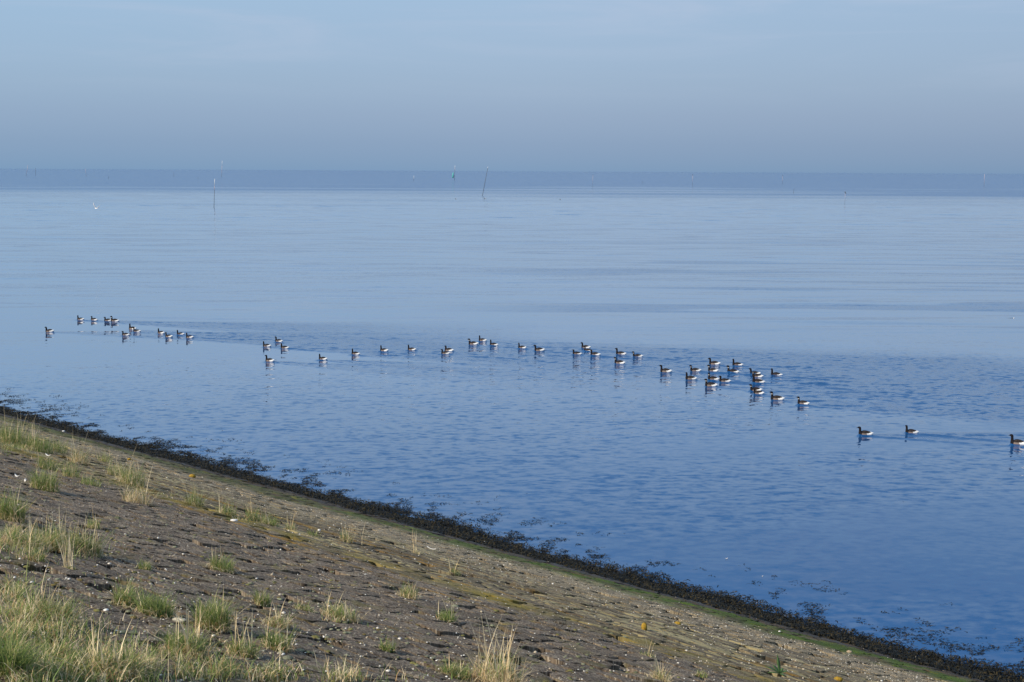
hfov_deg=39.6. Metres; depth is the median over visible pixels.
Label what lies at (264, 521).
grass tuft
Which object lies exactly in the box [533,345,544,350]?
goose
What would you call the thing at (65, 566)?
grass tuft
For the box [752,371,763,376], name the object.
goose
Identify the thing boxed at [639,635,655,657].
grass tuft
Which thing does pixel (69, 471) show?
grass tuft
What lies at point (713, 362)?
goose
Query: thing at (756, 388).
goose
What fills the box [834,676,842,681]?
lichen stone
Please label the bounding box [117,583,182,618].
grass tuft
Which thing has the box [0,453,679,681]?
grass
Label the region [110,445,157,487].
grass tuft
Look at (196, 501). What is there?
grass tuft
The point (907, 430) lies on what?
goose
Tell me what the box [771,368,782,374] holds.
goose
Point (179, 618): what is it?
pale stone
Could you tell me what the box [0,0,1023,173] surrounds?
sky
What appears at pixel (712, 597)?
seaweed
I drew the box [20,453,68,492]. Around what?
grass tuft
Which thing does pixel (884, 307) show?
water
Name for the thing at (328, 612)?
grass tuft
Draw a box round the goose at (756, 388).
[749,384,761,390]
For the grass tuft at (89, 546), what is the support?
on the ground at (562, 607)
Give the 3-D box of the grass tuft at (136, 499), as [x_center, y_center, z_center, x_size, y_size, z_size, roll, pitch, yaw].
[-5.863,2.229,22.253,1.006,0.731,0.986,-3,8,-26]
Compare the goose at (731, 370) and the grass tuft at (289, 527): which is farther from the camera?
the goose at (731, 370)
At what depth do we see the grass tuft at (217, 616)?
10.83 m
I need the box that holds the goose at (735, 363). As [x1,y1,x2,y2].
[732,359,742,364]
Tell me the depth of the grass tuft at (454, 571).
21.80 m
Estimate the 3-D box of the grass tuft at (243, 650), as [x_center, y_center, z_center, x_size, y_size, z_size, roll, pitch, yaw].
[-1.844,2.025,9.927,0.427,0.424,0.438,0,7,0]
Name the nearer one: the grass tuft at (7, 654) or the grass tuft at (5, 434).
the grass tuft at (7, 654)
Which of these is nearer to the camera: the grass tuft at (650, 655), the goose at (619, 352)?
the grass tuft at (650, 655)
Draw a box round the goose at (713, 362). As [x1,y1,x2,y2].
[707,358,719,364]
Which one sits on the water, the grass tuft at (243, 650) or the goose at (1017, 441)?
the goose at (1017, 441)
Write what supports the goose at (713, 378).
on the water
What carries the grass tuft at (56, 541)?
on the ground at (562, 607)
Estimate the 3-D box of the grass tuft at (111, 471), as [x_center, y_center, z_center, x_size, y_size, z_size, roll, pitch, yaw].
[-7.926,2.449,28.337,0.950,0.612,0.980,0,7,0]
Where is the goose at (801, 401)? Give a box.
[797,396,808,403]
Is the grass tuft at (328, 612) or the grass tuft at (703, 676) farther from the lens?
the grass tuft at (703, 676)
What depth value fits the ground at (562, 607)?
18.24 m
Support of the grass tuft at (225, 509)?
on the ground at (562, 607)
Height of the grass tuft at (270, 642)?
0.370 m
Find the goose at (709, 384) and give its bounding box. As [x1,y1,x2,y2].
[703,379,717,386]
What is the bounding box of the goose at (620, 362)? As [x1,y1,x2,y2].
[614,357,624,363]
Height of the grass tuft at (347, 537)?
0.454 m
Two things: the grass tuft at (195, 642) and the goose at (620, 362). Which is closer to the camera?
the grass tuft at (195, 642)
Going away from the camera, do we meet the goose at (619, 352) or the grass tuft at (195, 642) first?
the grass tuft at (195, 642)
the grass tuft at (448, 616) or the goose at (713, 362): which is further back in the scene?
the goose at (713, 362)
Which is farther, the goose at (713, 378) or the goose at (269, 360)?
the goose at (269, 360)
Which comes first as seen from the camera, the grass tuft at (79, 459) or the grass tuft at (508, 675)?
the grass tuft at (508, 675)
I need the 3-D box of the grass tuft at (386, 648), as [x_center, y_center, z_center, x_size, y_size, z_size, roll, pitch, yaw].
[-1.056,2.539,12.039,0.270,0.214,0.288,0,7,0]
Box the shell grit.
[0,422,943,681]
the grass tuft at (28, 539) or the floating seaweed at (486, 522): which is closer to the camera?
the grass tuft at (28, 539)
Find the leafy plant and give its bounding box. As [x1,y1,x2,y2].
[765,655,787,674]
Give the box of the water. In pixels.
[0,169,1023,678]
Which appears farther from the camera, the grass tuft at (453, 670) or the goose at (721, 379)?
the goose at (721, 379)
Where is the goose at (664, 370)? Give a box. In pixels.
[659,365,671,371]
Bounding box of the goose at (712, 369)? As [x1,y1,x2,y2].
[706,365,717,370]
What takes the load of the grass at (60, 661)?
on the ground at (562, 607)
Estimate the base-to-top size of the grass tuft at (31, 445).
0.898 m
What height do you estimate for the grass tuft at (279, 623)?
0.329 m
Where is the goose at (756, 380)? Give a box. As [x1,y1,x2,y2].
[752,374,764,381]
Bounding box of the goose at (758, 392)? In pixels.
[753,388,764,393]
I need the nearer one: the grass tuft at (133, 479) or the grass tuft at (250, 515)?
the grass tuft at (250, 515)
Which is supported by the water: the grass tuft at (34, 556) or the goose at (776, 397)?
the goose at (776, 397)
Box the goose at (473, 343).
[468,338,477,344]
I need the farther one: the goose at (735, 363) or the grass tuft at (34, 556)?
the goose at (735, 363)
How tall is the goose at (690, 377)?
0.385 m
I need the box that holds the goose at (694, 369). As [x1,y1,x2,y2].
[689,365,701,370]
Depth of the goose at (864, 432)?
48.93 m
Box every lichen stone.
[641,622,646,630]
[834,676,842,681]
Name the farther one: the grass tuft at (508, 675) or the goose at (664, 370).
the goose at (664, 370)
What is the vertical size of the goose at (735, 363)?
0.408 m
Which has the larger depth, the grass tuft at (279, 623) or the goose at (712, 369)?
the goose at (712, 369)
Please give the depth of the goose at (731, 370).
63.83 m
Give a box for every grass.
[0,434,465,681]
[0,439,479,681]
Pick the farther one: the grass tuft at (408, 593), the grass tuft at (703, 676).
the grass tuft at (408, 593)
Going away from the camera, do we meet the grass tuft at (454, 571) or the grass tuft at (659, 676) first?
the grass tuft at (659, 676)
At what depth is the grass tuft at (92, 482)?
24.21 m
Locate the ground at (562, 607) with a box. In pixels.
[0,413,984,681]
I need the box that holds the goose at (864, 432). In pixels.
[856,426,872,434]
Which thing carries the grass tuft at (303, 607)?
on the ground at (562, 607)
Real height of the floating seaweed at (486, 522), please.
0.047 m
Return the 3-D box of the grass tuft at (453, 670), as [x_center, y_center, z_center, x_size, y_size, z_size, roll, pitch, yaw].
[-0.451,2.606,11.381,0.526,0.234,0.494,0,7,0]
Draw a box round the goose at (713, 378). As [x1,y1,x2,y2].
[708,373,718,379]
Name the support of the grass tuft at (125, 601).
on the ground at (562, 607)
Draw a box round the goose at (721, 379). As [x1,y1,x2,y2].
[719,376,730,381]
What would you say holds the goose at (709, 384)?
on the water
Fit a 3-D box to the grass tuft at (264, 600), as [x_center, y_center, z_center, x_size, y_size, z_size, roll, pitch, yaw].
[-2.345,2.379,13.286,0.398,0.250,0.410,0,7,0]
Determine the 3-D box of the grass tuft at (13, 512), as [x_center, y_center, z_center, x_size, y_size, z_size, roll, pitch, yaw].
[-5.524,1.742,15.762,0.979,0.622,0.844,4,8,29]
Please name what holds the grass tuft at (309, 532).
on the ground at (562, 607)
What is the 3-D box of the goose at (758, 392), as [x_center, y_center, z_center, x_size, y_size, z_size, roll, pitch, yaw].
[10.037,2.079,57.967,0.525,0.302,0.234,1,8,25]
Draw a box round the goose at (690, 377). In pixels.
[685,372,696,379]
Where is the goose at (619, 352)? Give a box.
[615,348,626,353]
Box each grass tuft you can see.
[0,412,45,447]
[0,481,45,523]
[0,509,51,551]
[0,616,66,681]
[7,576,99,628]
[16,540,57,562]
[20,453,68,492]
[23,427,58,454]
[27,508,91,553]
[32,444,65,470]
[46,435,74,453]
[52,460,85,477]
[52,511,118,558]
[58,523,75,569]
[63,430,93,464]
[70,622,178,681]
[78,473,104,486]
[84,509,101,528]
[94,449,114,462]
[99,576,151,608]
[101,456,135,475]
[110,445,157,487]
[115,465,162,505]
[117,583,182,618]
[135,558,154,570]
[149,599,228,658]
[174,586,258,633]
[180,481,214,506]
[202,541,238,573]
[212,491,241,517]
[221,611,274,658]
[241,498,280,521]
[242,616,305,652]
[245,587,274,606]
[252,507,281,526]
[259,598,301,628]
[282,511,302,529]
[289,596,316,612]
[307,529,323,536]
[313,593,370,624]
[337,525,358,543]
[373,634,399,652]
[396,579,426,599]
[410,529,419,553]
[428,654,476,679]
[436,595,460,621]
[448,559,461,575]
[451,611,540,681]
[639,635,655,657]
[640,656,677,681]
[691,669,709,677]
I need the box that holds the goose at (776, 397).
[770,391,783,399]
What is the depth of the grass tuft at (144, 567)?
14.03 m
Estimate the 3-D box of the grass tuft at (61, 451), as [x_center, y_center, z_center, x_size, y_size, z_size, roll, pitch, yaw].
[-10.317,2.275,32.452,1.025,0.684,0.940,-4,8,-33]
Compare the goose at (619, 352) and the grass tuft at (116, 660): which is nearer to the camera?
the grass tuft at (116, 660)
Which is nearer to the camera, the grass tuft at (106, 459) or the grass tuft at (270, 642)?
the grass tuft at (270, 642)
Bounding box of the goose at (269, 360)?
[264,355,274,361]
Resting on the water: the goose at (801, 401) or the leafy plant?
the goose at (801, 401)
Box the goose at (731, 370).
[726,365,739,371]
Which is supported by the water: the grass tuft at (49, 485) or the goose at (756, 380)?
the goose at (756, 380)
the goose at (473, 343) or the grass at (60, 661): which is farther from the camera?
the goose at (473, 343)
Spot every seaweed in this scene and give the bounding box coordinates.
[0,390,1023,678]
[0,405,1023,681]
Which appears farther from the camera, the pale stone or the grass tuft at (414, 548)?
the grass tuft at (414, 548)
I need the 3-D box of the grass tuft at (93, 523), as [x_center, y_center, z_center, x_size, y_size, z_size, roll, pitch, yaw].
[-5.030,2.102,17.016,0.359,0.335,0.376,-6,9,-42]
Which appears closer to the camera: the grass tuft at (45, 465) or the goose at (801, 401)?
the grass tuft at (45, 465)
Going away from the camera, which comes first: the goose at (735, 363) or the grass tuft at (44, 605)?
the grass tuft at (44, 605)
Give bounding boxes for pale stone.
[172,617,185,622]
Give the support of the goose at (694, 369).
on the water
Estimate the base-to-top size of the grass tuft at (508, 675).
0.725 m
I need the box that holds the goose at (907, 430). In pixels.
[905,425,918,432]
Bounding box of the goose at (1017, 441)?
[1009,434,1023,444]
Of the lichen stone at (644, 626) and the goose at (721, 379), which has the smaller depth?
the lichen stone at (644, 626)
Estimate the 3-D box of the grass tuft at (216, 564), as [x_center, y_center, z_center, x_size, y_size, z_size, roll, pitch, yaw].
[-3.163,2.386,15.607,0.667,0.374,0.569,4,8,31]
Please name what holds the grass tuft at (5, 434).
on the ground at (562, 607)
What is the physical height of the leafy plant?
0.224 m

